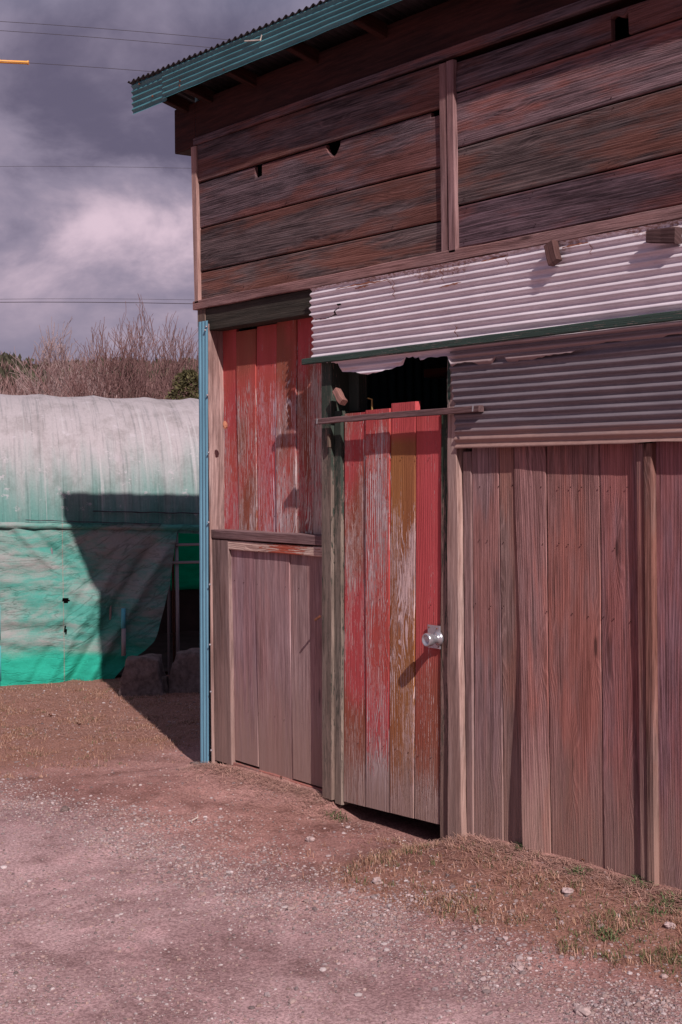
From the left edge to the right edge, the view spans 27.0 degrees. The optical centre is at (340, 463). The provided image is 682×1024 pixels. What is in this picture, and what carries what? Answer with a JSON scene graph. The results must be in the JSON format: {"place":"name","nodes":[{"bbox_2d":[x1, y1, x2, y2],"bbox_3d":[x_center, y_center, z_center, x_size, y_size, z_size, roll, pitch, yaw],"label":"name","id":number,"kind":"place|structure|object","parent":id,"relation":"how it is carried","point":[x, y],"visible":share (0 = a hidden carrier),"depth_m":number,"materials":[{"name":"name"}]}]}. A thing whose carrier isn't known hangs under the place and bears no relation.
{"place":"outdoors","nodes":[
{"label":"outdoors","id":0,"kind":"place"},
{"bbox_2d":[0,366,128,396],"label":"hills","id":1,"kind":"structure","parent":0,"point":[43,390],"depth_m":201.28,"materials":[{"name":"plant"}]},
{"bbox_2d":[0,351,198,398],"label":"woodland","id":2,"kind":"object","parent":1,"relation":"on","point":[7,362],"visible":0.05,"depth_m":216.52,"materials":[{"name":"green foliage"},{"name":"bark"}]},
{"bbox_2d":[0,61,151,71],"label":"power line","id":3,"kind":"object","parent":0,"point":[72,65],"visible":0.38,"depth_m":13.93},
{"bbox_2d":[0,60,28,64],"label":"wire sleeve","id":4,"kind":"object","parent":3,"relation":"attached to","point":[16,61],"visible":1,"depth_m":13.94,"materials":[{"name":"orange plastic"}]},
{"bbox_2d":[0,166,158,167],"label":"power line","id":5,"kind":"object","parent":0,"point":[66,166],"visible":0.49,"depth_m":39.89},
{"bbox_2d":[0,302,192,303],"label":"power line","id":6,"kind":"object","parent":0,"point":[113,302],"visible":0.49,"depth_m":40.12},
{"bbox_2d":[0,30,210,47],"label":"power line","id":7,"kind":"object","parent":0,"point":[106,38],"visible":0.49,"depth_m":16.09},
{"bbox_2d":[0,21,227,39],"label":"power line","id":8,"kind":"object","parent":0,"point":[113,29],"visible":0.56,"depth_m":16.12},
{"bbox_2d":[0,0,323,363],"label":"sky","id":9,"kind":"structure","parent":0,"point":[117,229],"materials":[{"name":"grey"}]},
{"bbox_2d":[0,671,681,1023],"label":"ground","id":10,"kind":"structure","parent":0,"point":[259,965],"depth_m":5.07,"materials":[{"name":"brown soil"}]},
{"bbox_2d":[0,367,66,396],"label":"bare tree","id":11,"kind":"object","parent":10,"relation":"on","point":[13,384],"visible":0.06,"depth_m":39.69,"materials":[{"name":"brown plant"}]},
{"bbox_2d":[0,317,118,396],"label":"bare tree","id":12,"kind":"object","parent":10,"relation":"on","point":[54,362],"visible":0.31,"depth_m":33.99,"materials":[{"name":"brown plant"}]},
{"bbox_2d":[60,805,69,811],"bbox_3d":[-1.273,1.599,6.572,0.041,0.030,0.052,-1,0,-36],"label":"stone","id":13,"kind":"object","parent":10,"relation":"on","point":[65,808],"visible":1,"depth_m":6.56,"materials":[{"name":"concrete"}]},
{"bbox_2d":[0,394,199,685],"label":"net greenhouse","id":14,"kind":"object","parent":10,"relation":"on","point":[99,542],"visible":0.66,"depth_m":10.74,"materials":[{"name":"green fabric"}]},
{"bbox_2d":[13,295,198,399],"bbox_3d":[-4.706,-1.102,31.976,4.756,5.550,3.922,-1,0,-36],"label":"bare tree","id":15,"kind":"object","parent":10,"relation":"on","point":[124,377],"visible":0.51,"depth_m":31.51,"materials":[{"name":"brown plant"}]},
{"bbox_2d":[119,653,165,695],"bbox_3d":[-1.399,1.505,10.052,0.330,0.305,0.309,-1,0,1],"label":"concrete block","id":16,"kind":"object","parent":10,"relation":"on","point":[142,675],"depth_m":9.93,"materials":[{"name":"grey concrete"}]},
{"bbox_2d":[124,353,195,398],"bbox_3d":[-4.374,-0.619,35.285,2.057,4.580,4.290,-1,0,-13],"label":"bare tree","id":17,"kind":"object","parent":10,"relation":"on","point":[160,380],"visible":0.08,"depth_m":35.47,"materials":[{"name":"brown plant"}]},
{"bbox_2d":[162,676,168,692],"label":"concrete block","id":18,"kind":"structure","parent":10,"relation":"on","point":[165,679],"depth_m":10.02,"materials":[{"name":"grey concrete"}]},
{"bbox_2d":[165,368,198,399],"bbox_3d":[-3.247,-0.180,29.983,2.145,3.651,2.325,-1,0,-36],"label":"evergreen tree","id":19,"kind":"object","parent":10,"relation":"on","point":[191,376],"visible":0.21,"depth_m":29.83,"materials":[{"name":"green plant"}]},
{"bbox_2d":[168,648,199,692],"bbox_3d":[-1.082,1.483,10.146,0.291,0.335,0.329,-1,0,0],"label":"concrete block","id":20,"kind":"object","parent":10,"relation":"on","point":[184,676],"depth_m":10.01,"materials":[{"name":"grey concrete"}]},
{"bbox_2d":[305,836,314,841],"bbox_3d":[-0.130,1.598,6.037,0.040,0.029,0.057,-1,0,-24],"label":"stone","id":21,"kind":"object","parent":10,"relation":"on","point":[312,838],"visible":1,"depth_m":6.02,"materials":[{"name":"white stone"}]},
{"bbox_2d":[322,809,349,822],"bbox_3d":[-0.013,1.604,6.455,0.126,0.044,0.131,-1,0,-36],"label":"green weed","id":22,"kind":"object","parent":10,"relation":"on","point":[339,815],"visible":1,"depth_m":6.47,"materials":[{"name":"green plant"}]},
{"bbox_2d":[0,678,681,1000],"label":"dry grass","id":23,"kind":"structure","parent":10,"relation":"on","point":[564,942],"depth_m":5.19,"materials":[{"name":"beige plant"}]},
{"bbox_2d":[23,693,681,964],"bbox_3d":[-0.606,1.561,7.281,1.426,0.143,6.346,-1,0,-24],"label":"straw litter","id":24,"kind":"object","parent":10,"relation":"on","point":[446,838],"visible":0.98,"depth_m":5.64,"materials":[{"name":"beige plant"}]},
{"bbox_2d":[372,877,382,883],"bbox_3d":[0.135,1.564,5.324,0.038,0.028,0.052,-1,0,-20],"label":"stone","id":25,"kind":"object","parent":10,"relation":"on","point":[375,880],"visible":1,"depth_m":5.31,"materials":[{"name":"beige stone"}]},
{"bbox_2d":[127,0,681,889],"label":"wooden shed","id":26,"kind":"structure","parent":10,"relation":"on","point":[437,256],"depth_m":5.87,"materials":[{"name":"brown wood"}]},
{"bbox_2d":[344,401,450,839],"bbox_3d":[0.207,0.653,6.195,0.119,1.831,0.798,-1,0,-36],"label":"door","id":27,"kind":"structure","parent":26,"relation":"in","point":[396,648],"depth_m":6.19,"materials":[{"name":"red paint"}]},
{"bbox_2d":[511,961,524,969],"bbox_3d":[0.553,1.571,4.441,0.034,0.028,0.047,-1,0,-36],"label":"stone","id":28,"kind":"object","parent":10,"relation":"on","point":[517,965],"visible":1,"depth_m":4.43,"materials":[{"name":"beige stone"}]},
{"bbox_2d":[514,840,524,850],"bbox_3d":[0.694,1.492,5.556,0.103,0.034,0.108,-1,0,-36],"label":"green weed","id":29,"kind":"object","parent":10,"relation":"on","point":[518,846],"visible":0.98,"depth_m":5.54,"materials":[{"name":"green plant"}]},
{"bbox_2d":[562,887,573,894],"bbox_3d":[0.800,1.515,5.036,0.045,0.030,0.044,-1,0,21],"label":"stone","id":30,"kind":"object","parent":10,"relation":"on","point":[568,891],"visible":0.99,"depth_m":5.02,"materials":[{"name":"beige stone"}]},
{"bbox_2d":[566,864,595,874],"bbox_3d":[0.881,1.493,5.211,0.092,0.030,0.129,-1,0,-36],"label":"green weed","id":31,"kind":"object","parent":10,"relation":"on","point":[577,867],"visible":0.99,"depth_m":5.21,"materials":[{"name":"green plant"}]},
{"bbox_2d":[574,1006,590,1016],"bbox_3d":[0.695,1.570,4.072,0.043,0.029,0.057,-1,0,-36],"label":"stone","id":32,"kind":"object","parent":10,"relation":"on","point":[582,1011],"visible":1,"depth_m":4.06,"materials":[{"name":"beige stone"}]},
{"bbox_2d":[593,925,627,941],"bbox_3d":[0.880,1.533,4.640,0.126,0.030,0.108,-1,0,-36],"label":"green weed","id":33,"kind":"object","parent":10,"relation":"on","point":[610,935],"visible":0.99,"depth_m":4.64,"materials":[{"name":"green plant"}]},
{"bbox_2d":[622,874,658,888],"bbox_3d":[1.060,1.480,5.052,0.128,0.036,0.161,-1,0,-36],"label":"green weed","id":34,"kind":"object","parent":10,"relation":"on","point":[636,878],"visible":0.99,"depth_m":5.05,"materials":[{"name":"green plant"}]},
{"bbox_2d":[645,890,681,916],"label":"green weed","id":35,"kind":"object","parent":10,"relation":"on","point":[672,896],"visible":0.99,"depth_m":4.81,"materials":[{"name":"green plant"}]},
{"bbox_2d":[664,921,675,928],"bbox_3d":[1.078,1.515,4.661,0.039,0.023,0.038,-1,0,5],"label":"stone","id":36,"kind":"object","parent":10,"relation":"on","point":[668,925],"visible":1,"depth_m":4.65,"materials":[{"name":"beige stone"}]}
]}

